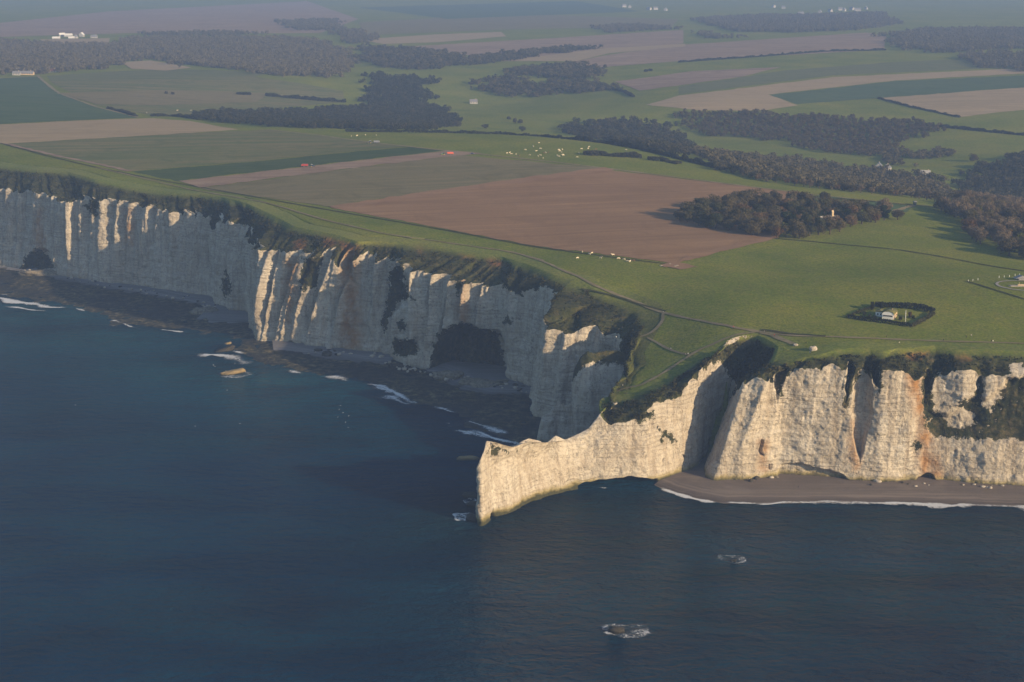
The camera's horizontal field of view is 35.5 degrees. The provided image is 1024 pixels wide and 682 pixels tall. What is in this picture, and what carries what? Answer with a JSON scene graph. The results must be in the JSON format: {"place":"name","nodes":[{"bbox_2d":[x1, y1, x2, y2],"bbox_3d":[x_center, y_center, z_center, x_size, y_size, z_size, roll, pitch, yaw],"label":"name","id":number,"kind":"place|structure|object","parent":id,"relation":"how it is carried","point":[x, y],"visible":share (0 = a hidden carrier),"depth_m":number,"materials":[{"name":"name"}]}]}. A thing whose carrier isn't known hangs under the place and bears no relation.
{"place":"outdoors","nodes":[
{"label":"outdoors","id":0,"kind":"place"},
{"bbox_2d":[0,77,135,123],"bbox_3d":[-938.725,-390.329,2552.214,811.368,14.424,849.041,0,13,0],"label":"wheat field","id":1,"kind":"structure","parent":0,"point":[29,99],"depth_m":2391.37,"materials":[{"name":"plant"}]},
{"bbox_2d":[7,143,131,170],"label":"farm track","id":2,"kind":"structure","parent":0,"point":[119,168],"depth_m":1794.19,"materials":[{"name":"soil"}]},
{"bbox_2d":[39,38,109,43],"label":"field","id":3,"kind":"structure","parent":0,"point":[87,40],"depth_m":4153.88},
{"bbox_2d":[37,75,136,116],"bbox_3d":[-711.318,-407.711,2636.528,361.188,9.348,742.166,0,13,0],"label":"farm track","id":4,"kind":"structure","parent":0,"point":[50,86],"depth_m":2576.68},
{"bbox_2d":[0,266,214,306],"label":"shingle beach","id":5,"kind":"structure","parent":0,"point":[191,298],"depth_m":1581.46,"materials":[{"name":"gravel"}]},
{"bbox_2d":[17,269,57,275],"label":"rubble heap","id":6,"kind":"object","parent":5,"relation":"on","point":[47,272],"visible":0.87,"depth_m":1660.12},
{"bbox_2d":[0,118,237,143],"bbox_3d":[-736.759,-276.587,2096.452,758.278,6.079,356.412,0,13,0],"label":"tan field","id":7,"kind":"structure","parent":0,"point":[52,131],"depth_m":2082.19,"materials":[{"name":"soil"}]},
{"bbox_2d":[48,70,264,79],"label":"hill field","id":8,"kind":"structure","parent":0,"point":[160,73],"depth_m":3055.34,"materials":[{"name":"beige plant"}]},
{"bbox_2d":[125,60,190,70],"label":"field","id":9,"kind":"structure","parent":0,"point":[151,65],"depth_m":3296.71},
{"bbox_2d":[61,90,264,104],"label":"hill field","id":10,"kind":"structure","parent":0,"point":[150,97],"depth_m":2685.05,"materials":[{"name":"plant"}]},
{"bbox_2d":[0,1,356,36],"bbox_3d":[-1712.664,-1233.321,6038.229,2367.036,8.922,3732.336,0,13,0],"label":"field","id":11,"kind":"structure","parent":0,"point":[260,17],"depth_m":5433.53,"materials":[{"name":"soil"}]},
{"bbox_2d":[49,76,343,114],"bbox_3d":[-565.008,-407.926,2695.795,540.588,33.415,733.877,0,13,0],"label":"hill field","id":12,"kind":"structure","parent":0,"point":[251,85],"depth_m":2862.44,"materials":[{"name":"plant"}]},
{"bbox_2d":[9,130,406,170],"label":"crop field","id":13,"kind":"structure","parent":0,"point":[134,153],"depth_m":1889.17,"materials":[{"name":"plant"}]},
{"bbox_2d":[197,304,247,322],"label":"shingle beach","id":14,"kind":"structure","parent":0,"point":[223,314],"depth_m":1464.93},
{"bbox_2d":[188,306,218,314],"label":"rubble heap","id":15,"kind":"object","parent":14,"relation":"on","point":[201,310],"visible":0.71,"depth_m":1480.13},
{"bbox_2d":[0,268,540,442],"bbox_3d":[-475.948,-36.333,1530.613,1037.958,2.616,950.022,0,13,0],"label":"reef","id":16,"kind":"object","parent":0,"point":[508,414],"visible":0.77,"depth_m":1315.30},
{"bbox_2d":[96,167,542,259],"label":"farm track","id":17,"kind":"structure","parent":0,"point":[329,220],"depth_m":1414.24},
{"bbox_2d":[0,161,661,417],"bbox_3d":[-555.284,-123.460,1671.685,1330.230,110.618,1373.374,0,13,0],"label":"chalk sea cliff","id":18,"kind":"structure","parent":0,"point":[345,303],"depth_m":1342.86,"materials":[{"name":"stone"}]},
{"bbox_2d":[1,143,660,262],"bbox_3d":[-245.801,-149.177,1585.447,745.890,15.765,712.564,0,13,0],"label":"farm track","id":19,"kind":"structure","parent":0,"point":[334,210],"depth_m":1459.64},
{"bbox_2d":[272,339,392,364],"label":"shingle beach","id":20,"kind":"structure","parent":0,"point":[358,356],"depth_m":1327.87,"materials":[{"name":"gravel"}]},
{"bbox_2d":[202,155,598,205],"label":"stubble field","id":21,"kind":"structure","parent":0,"point":[344,186],"depth_m":1656.27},
{"bbox_2d":[368,32,504,43],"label":"field","id":22,"kind":"structure","parent":0,"point":[432,38],"depth_m":4292.83,"materials":[{"name":"soil"}]},
{"bbox_2d":[426,360,530,394],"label":"shingle beach","id":23,"kind":"structure","parent":0,"point":[485,371],"depth_m":1254.83,"materials":[{"name":"gravel"}]},
{"bbox_2d":[432,370,463,380],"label":"rubble heap","id":24,"kind":"object","parent":23,"relation":"on","point":[444,374],"visible":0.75,"depth_m":1246.86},
{"bbox_2d":[458,377,488,384],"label":"rubble heap","id":25,"kind":"object","parent":23,"relation":"on","point":[465,380],"visible":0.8,"depth_m":1232.79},
{"bbox_2d":[469,379,509,387],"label":"rubble heap","id":26,"kind":"object","parent":23,"relation":"on","point":[483,383],"visible":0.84,"depth_m":1225.91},
{"bbox_2d":[359,1,634,18],"bbox_3d":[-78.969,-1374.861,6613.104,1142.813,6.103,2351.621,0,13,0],"label":"field","id":27,"kind":"structure","parent":0,"point":[459,11],"depth_m":6419.74,"materials":[{"name":"plant"}]},
{"bbox_2d":[0,283,1023,681],"bbox_3d":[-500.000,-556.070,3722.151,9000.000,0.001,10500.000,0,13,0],"label":"sea","id":28,"kind":"structure","parent":0,"point":[174,507],"depth_m":878.82,"materials":[{"name":"liquid"}]},
{"bbox_2d":[0,297,59,307],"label":"surf","id":29,"kind":"structure","parent":28,"relation":"on","point":[6,300],"depth_m":1529.66,"materials":[{"name":"white liquid"}]},
{"bbox_2d":[220,368,245,375],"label":"rock","id":30,"kind":"object","parent":28,"relation":"in","point":[235,371],"visible":1,"depth_m":1265.83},
{"bbox_2d":[456,455,480,460],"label":"rock","id":31,"kind":"object","parent":28,"relation":"in","point":[469,457],"visible":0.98,"depth_m":1049.55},
{"bbox_2d":[537,401,572,441],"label":"rock wall","id":32,"kind":"structure","parent":28,"relation":"in","point":[557,420],"depth_m":1081.87,"materials":[{"name":"stone"}]},
{"bbox_2d":[608,626,624,633],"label":"rock","id":33,"kind":"object","parent":28,"relation":"in","point":[615,630],"visible":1,"depth_m":777.81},
{"bbox_2d":[0,0,1023,454],"bbox_3d":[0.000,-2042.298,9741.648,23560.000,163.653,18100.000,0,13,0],"label":"ground","id":34,"kind":"structure","parent":0,"point":[812,284],"depth_m":1877.58,"materials":[{"name":"plant"}]},
{"bbox_2d":[150,113,199,118],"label":"field hedge","id":35,"kind":"object","parent":34,"relation":"on","point":[173,115],"visible":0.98,"depth_m":2315.18,"materials":[{"name":"plant"}]},
{"bbox_2d":[0,33,359,78],"bbox_3d":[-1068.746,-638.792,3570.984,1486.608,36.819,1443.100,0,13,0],"label":"distant wood","id":36,"kind":"object","parent":34,"relation":"on","point":[282,54],"visible":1,"depth_m":3604.25,"materials":[{"name":"green plant"}]},
{"bbox_2d":[135,147,440,180],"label":"crop strip","id":37,"kind":"object","parent":34,"relation":"on","point":[185,173],"visible":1,"depth_m":1757.17,"materials":[{"name":"plant"}]},
{"bbox_2d":[265,93,345,101],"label":"field hedge","id":38,"kind":"object","parent":34,"relation":"on","point":[328,99],"visible":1,"depth_m":2822.89,"materials":[{"name":"plant"}]},
{"bbox_2d":[190,100,462,129],"bbox_3d":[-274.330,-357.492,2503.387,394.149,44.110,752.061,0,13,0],"label":"valley wood","id":39,"kind":"object","parent":34,"relation":"on","point":[412,114],"visible":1,"depth_m":2441.49,"materials":[{"name":"plant"}]},
{"bbox_2d":[181,150,480,186],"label":"soil strip","id":40,"kind":"object","parent":34,"relation":"on","point":[221,180],"visible":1,"depth_m":1720.93,"materials":[{"name":"soil"}]},
{"bbox_2d":[358,70,441,103],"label":"valley wood","id":41,"kind":"object","parent":34,"relation":"on","point":[387,88],"visible":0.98,"depth_m":2994.74,"materials":[{"name":"plant"}]},
{"bbox_2d":[137,17,748,45],"bbox_3d":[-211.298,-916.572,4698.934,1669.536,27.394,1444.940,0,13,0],"label":"distant wood","id":42,"kind":"object","parent":34,"relation":"on","point":[356,35],"visible":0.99,"depth_m":4521.06,"materials":[{"name":"green plant"}]},
{"bbox_2d":[345,128,574,139],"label":"field hedge","id":43,"kind":"object","parent":34,"relation":"on","point":[461,131],"visible":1,"depth_m":2099.96,"materials":[{"name":"plant"}]},
{"bbox_2d":[330,167,612,207],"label":"bare soil strip","id":44,"kind":"object","parent":34,"relation":"on","point":[460,188],"visible":1,"depth_m":1603.39,"materials":[{"name":"soil"}]},
{"bbox_2d":[351,43,602,69],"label":"valley wood","id":45,"kind":"object","parent":34,"relation":"on","point":[407,57],"visible":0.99,"depth_m":3609.98,"materials":[{"name":"plant"}]},
{"bbox_2d":[0,170,1021,445],"bbox_3d":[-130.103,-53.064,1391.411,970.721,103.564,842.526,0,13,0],"label":"cliff scrub","id":46,"kind":"object","parent":34,"relation":"on","point":[746,364],"visible":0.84,"depth_m":1095.21,"materials":[{"name":"green plant"}]},
{"bbox_2d":[468,60,622,96],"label":"valley wood","id":47,"kind":"object","parent":34,"relation":"on","point":[578,71],"visible":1,"depth_m":3122.54,"materials":[{"name":"plant"}]},
{"bbox_2d":[571,350,627,435],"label":"rock buttress","id":48,"kind":"object","parent":34,"relation":"on","point":[596,377],"visible":0.48,"depth_m":1075.05,"materials":[{"name":"stone"}]},
{"bbox_2d":[583,150,641,157],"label":"thicket","id":49,"kind":"object","parent":34,"relation":"on","point":[633,154],"visible":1,"depth_m":1849.77,"materials":[{"name":"plant"}]},
{"bbox_2d":[581,288,665,310],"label":"rough verge","id":50,"kind":"structure","parent":34,"relation":"on","point":[625,299],"depth_m":1151.87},
{"bbox_2d":[557,115,697,155],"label":"valley wood","id":51,"kind":"object","parent":34,"relation":"on","point":[648,136],"visible":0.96,"depth_m":2441.08,"materials":[{"name":"plant"}]},
{"bbox_2d":[575,135,724,169],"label":"field hedge","id":52,"kind":"object","parent":34,"relation":"on","point":[656,150],"visible":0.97,"depth_m":1950.24,"materials":[{"name":"green plant"}]},
{"bbox_2d":[647,156,681,163],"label":"thicket","id":53,"kind":"object","parent":34,"relation":"on","point":[662,159],"visible":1,"depth_m":1830.90,"materials":[{"name":"plant"}]},
{"bbox_2d":[662,262,697,268],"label":"bare patch","id":54,"kind":"object","parent":34,"relation":"on","point":[680,266],"visible":1,"depth_m":1236.39,"materials":[{"name":"orange soil"}]},
{"bbox_2d":[679,201,701,217],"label":"broadleaf tree","id":55,"kind":"object","parent":34,"relation":"on","point":[689,204],"visible":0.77,"depth_m":1453.33,"materials":[{"name":"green plant"}]},
{"bbox_2d":[695,203,709,213],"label":"broadleaf tree","id":56,"kind":"object","parent":34,"relation":"on","point":[702,207],"visible":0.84,"depth_m":1448.94,"materials":[{"name":"green plant"}]},
{"bbox_2d":[708,213,722,228],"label":"broadleaf tree","id":57,"kind":"object","parent":34,"relation":"on","point":[716,219],"visible":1,"depth_m":1400.21,"materials":[{"name":"green plant"}]},
{"bbox_2d":[680,235,776,260],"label":"bare soil strip","id":58,"kind":"object","parent":34,"relation":"on","point":[709,252],"visible":0.99,"depth_m":1309.70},
{"bbox_2d":[737,190,756,206],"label":"broadleaf tree","id":59,"kind":"object","parent":34,"relation":"on","point":[748,195],"visible":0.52,"depth_m":1519.48,"materials":[{"name":"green plant"}]},
{"bbox_2d":[744,222,761,234],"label":"broadleaf tree","id":60,"kind":"object","parent":34,"relation":"on","point":[754,229],"visible":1,"depth_m":1372.90,"materials":[{"name":"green plant"}]},
{"bbox_2d":[747,216,766,230],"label":"broadleaf tree","id":61,"kind":"object","parent":34,"relation":"on","point":[758,220],"visible":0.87,"depth_m":1380.18,"materials":[{"name":"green plant"}]},
{"bbox_2d":[765,220,781,232],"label":"broadleaf tree","id":62,"kind":"object","parent":34,"relation":"on","point":[775,223],"visible":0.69,"depth_m":1382.13,"materials":[{"name":"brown plant"}]},
{"bbox_2d":[678,48,885,62],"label":"field hedge","id":63,"kind":"object","parent":34,"relation":"on","point":[782,53],"visible":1,"depth_m":3566.03,"materials":[{"name":"green plant"}]},
{"bbox_2d":[785,200,799,212],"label":"broadleaf tree","id":64,"kind":"object","parent":34,"relation":"on","point":[793,204],"visible":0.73,"depth_m":1479.84,"materials":[{"name":"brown plant"}]},
{"bbox_2d":[761,329,825,335],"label":"rough verge","id":65,"kind":"structure","parent":34,"relation":"on","point":[790,333],"depth_m":1044.44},
{"bbox_2d":[791,224,808,238],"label":"broadleaf tree","id":66,"kind":"object","parent":34,"relation":"on","point":[797,230],"visible":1,"depth_m":1364.35,"materials":[{"name":"green plant"}]},
{"bbox_2d":[799,213,812,226],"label":"broadleaf tree","id":67,"kind":"object","parent":34,"relation":"on","point":[805,218],"visible":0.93,"depth_m":1409.18,"materials":[{"name":"green plant"}]},
{"bbox_2d":[673,108,946,156],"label":"valley wood","id":68,"kind":"object","parent":34,"relation":"on","point":[839,143],"visible":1,"depth_m":2507.39,"materials":[{"name":"plant"}]},
{"bbox_2d":[687,145,960,199],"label":"valley wood","id":69,"kind":"object","parent":34,"relation":"on","point":[834,173],"visible":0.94,"depth_m":1937.54,"materials":[{"name":"plant"}]},
{"bbox_2d":[819,199,831,213],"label":"broadleaf tree","id":70,"kind":"object","parent":34,"relation":"on","point":[825,204],"visible":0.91,"depth_m":1496.45,"materials":[{"name":"green plant"}]},
{"bbox_2d":[824,218,836,233],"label":"broadleaf tree","id":71,"kind":"object","parent":34,"relation":"on","point":[830,224],"visible":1,"depth_m":1393.93,"materials":[{"name":"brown plant"}]},
{"bbox_2d":[689,11,1023,70],"bbox_3d":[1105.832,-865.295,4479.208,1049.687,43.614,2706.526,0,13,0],"label":"distant wood","id":72,"kind":"object","parent":34,"relation":"on","point":[951,39],"visible":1,"depth_m":4399.83,"materials":[{"name":"green plant"}]},
{"bbox_2d":[855,210,871,223],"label":"broadleaf tree","id":73,"kind":"object","parent":34,"relation":"on","point":[862,216],"visible":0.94,"depth_m":1456.11,"materials":[{"name":"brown plant"}]},
{"bbox_2d":[864,206,880,221],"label":"broadleaf tree","id":74,"kind":"object","parent":34,"relation":"on","point":[870,210],"visible":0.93,"depth_m":1468.49,"materials":[{"name":"brown plant"}]},
{"bbox_2d":[847,314,911,326],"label":"garden hedge","id":75,"kind":"object","parent":34,"relation":"on","point":[869,318],"visible":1,"depth_m":1066.01,"materials":[{"name":"green plant"}]},
{"bbox_2d":[873,198,892,211],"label":"broadleaf tree","id":76,"kind":"object","parent":34,"relation":"on","point":[885,201],"visible":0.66,"depth_m":1499.61,"materials":[{"name":"brown plant"}]},
{"bbox_2d":[879,205,890,219],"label":"evergreen tree","id":77,"kind":"object","parent":34,"relation":"on","point":[885,211],"visible":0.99,"depth_m":1484.16,"materials":[{"name":"green plant"}]},
{"bbox_2d":[875,308,897,319],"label":"hut","id":78,"kind":"object","parent":34,"relation":"on","point":[889,313],"visible":1,"depth_m":1074.64,"materials":[{"name":"stone"}]},
{"bbox_2d":[776,238,1023,270],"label":"rough verge","id":79,"kind":"structure","parent":34,"relation":"on","point":[899,249],"depth_m":1329.43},
{"bbox_2d":[874,301,935,311],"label":"garden hedge","id":80,"kind":"object","parent":34,"relation":"on","point":[911,305],"visible":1,"depth_m":1097.49,"materials":[{"name":"green plant"}]},
{"bbox_2d":[875,144,956,166],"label":"valley wood","id":81,"kind":"object","parent":34,"relation":"on","point":[891,159],"visible":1,"depth_m":2267.73,"materials":[{"name":"plant"}]},
{"bbox_2d":[877,97,960,116],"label":"field hedge","id":82,"kind":"object","parent":34,"relation":"on","point":[907,105],"visible":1,"depth_m":2689.53,"materials":[{"name":"green plant"}]},
{"bbox_2d":[911,311,934,326],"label":"garden hedge","id":83,"kind":"object","parent":34,"relation":"on","point":[923,318],"visible":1,"depth_m":1068.04,"materials":[{"name":"green plant"}]},
{"bbox_2d":[945,200,960,216],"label":"broadleaf tree","id":84,"kind":"object","parent":34,"relation":"on","point":[954,203],"visible":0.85,"depth_m":1542.07,"materials":[{"name":"brown plant"}]},
{"bbox_2d":[954,202,971,217],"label":"broadleaf tree","id":85,"kind":"object","parent":34,"relation":"on","point":[961,207],"visible":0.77,"depth_m":1509.48,"materials":[{"name":"brown plant"}]},
{"bbox_2d":[960,219,977,230],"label":"broadleaf tree","id":86,"kind":"object","parent":34,"relation":"on","point":[965,223],"visible":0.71,"depth_m":1436.66,"materials":[{"name":"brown plant"}]},
{"bbox_2d":[915,122,1023,135],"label":"field hedge","id":87,"kind":"object","parent":34,"relation":"on","point":[980,129],"visible":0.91,"depth_m":2461.99,"materials":[{"name":"green plant"}]},
{"bbox_2d":[963,209,977,220],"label":"broadleaf tree","id":88,"kind":"object","parent":34,"relation":"on","point":[972,213],"visible":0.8,"depth_m":1486.59,"materials":[{"name":"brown plant"}]},
{"bbox_2d":[973,228,987,243],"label":"broadleaf tree","id":89,"kind":"object","parent":34,"relation":"on","point":[979,234],"visible":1,"depth_m":1384.34,"materials":[{"name":"green plant"}]},
{"bbox_2d":[950,150,1023,197],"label":"valley wood","id":90,"kind":"object","parent":34,"relation":"on","point":[1015,160],"visible":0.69,"depth_m":2082.55,"materials":[{"name":"plant"}]},
{"bbox_2d":[994,216,1013,228],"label":"broadleaf tree","id":91,"kind":"object","parent":34,"relation":"on","point":[1006,222],"visible":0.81,"depth_m":1438.81,"materials":[{"name":"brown plant"}]},
{"bbox_2d":[997,238,1019,255],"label":"broadleaf tree","id":92,"kind":"object","parent":34,"relation":"on","point":[1006,244],"visible":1,"depth_m":1325.05,"materials":[{"name":"plant"}]},
{"bbox_2d":[359,15,677,34],"bbox_3d":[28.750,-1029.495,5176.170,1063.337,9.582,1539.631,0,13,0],"label":"field","id":93,"kind":"structure","parent":0,"point":[427,25],"depth_m":5099.61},
{"bbox_2d":[416,30,682,56],"bbox_3d":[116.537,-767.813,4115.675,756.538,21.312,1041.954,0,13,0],"label":"field","id":94,"kind":"structure","parent":0,"point":[642,39],"depth_m":4068.24,"materials":[{"name":"soil"}]},
{"bbox_2d":[329,170,789,262],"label":"ploughed field","id":95,"kind":"structure","parent":0,"point":[620,213],"depth_m":1464.14,"materials":[{"name":"soil"}]},
{"bbox_2d":[268,129,911,204],"bbox_3d":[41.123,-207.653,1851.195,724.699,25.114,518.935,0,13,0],"label":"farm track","id":96,"kind":"structure","parent":0,"point":[568,163],"depth_m":1769.68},
{"bbox_2d":[504,44,684,60],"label":"field","id":97,"kind":"structure","parent":0,"point":[577,56],"depth_m":3705.14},
{"bbox_2d":[663,489,712,502],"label":"surf","id":98,"kind":"structure","parent":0,"point":[683,495],"depth_m":976.30,"materials":[{"name":"white liquid"}]},
{"bbox_2d":[615,67,778,90],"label":"field","id":99,"kind":"structure","parent":0,"point":[674,79],"depth_m":3119.81,"materials":[{"name":"soil"}]},
{"bbox_2d":[642,332,753,384],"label":"coast path","id":100,"kind":"structure","parent":0,"point":[668,369],"depth_m":1043.69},
{"bbox_2d":[573,32,885,66],"bbox_3d":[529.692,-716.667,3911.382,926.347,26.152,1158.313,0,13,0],"label":"field","id":101,"kind":"structure","parent":0,"point":[850,41],"depth_m":3764.47,"materials":[{"name":"soil"}]},
{"bbox_2d":[476,327,1023,525],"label":"sunlit chalk cliff","id":102,"kind":"structure","parent":0,"point":[831,418],"depth_m":998.36,"materials":[{"name":"stone"}]},
{"bbox_2d":[512,251,1023,343],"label":"coast path","id":103,"kind":"structure","parent":0,"point":[671,314],"depth_m":1072.06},
{"bbox_2d":[760,332,793,343],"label":"coast path","id":104,"kind":"structure","parent":0,"point":[780,338],"depth_m":1038.06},
{"bbox_2d":[647,69,1023,110],"bbox_3d":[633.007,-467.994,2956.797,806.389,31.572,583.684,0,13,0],"label":"field","id":105,"kind":"structure","parent":0,"point":[751,98],"depth_m":2887.65,"materials":[{"name":"soil"}]},
{"bbox_2d":[654,455,1023,506],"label":"shingle beach","id":106,"kind":"structure","parent":0,"point":[695,482],"depth_m":982.09,"materials":[{"name":"gravel"}]},
{"bbox_2d":[679,59,1010,93],"bbox_3d":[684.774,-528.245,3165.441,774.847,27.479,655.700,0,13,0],"label":"field","id":107,"kind":"structure","parent":0,"point":[884,67],"depth_m":3186.05,"materials":[{"name":"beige plant"}]},
{"bbox_2d":[800,500,911,504],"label":"surf","id":108,"kind":"structure","parent":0,"point":[896,503],"depth_m":965.19,"materials":[{"name":"white liquid"}]},
{"bbox_2d":[814,195,911,211],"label":"crop field","id":109,"kind":"structure","parent":0,"point":[896,206],"depth_m":1582.40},
{"bbox_2d":[761,501,1023,508],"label":"surf","id":110,"kind":"structure","parent":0,"point":[936,505],"depth_m":961.73,"materials":[{"name":"white liquid"}]},
{"bbox_2d":[771,75,1023,103],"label":"field","id":111,"kind":"structure","parent":0,"point":[901,88],"depth_m":2930.98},
{"bbox_2d":[884,88,1023,116],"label":"field","id":112,"kind":"structure","parent":0,"point":[968,103],"depth_m":2761.45,"materials":[{"name":"soil"}]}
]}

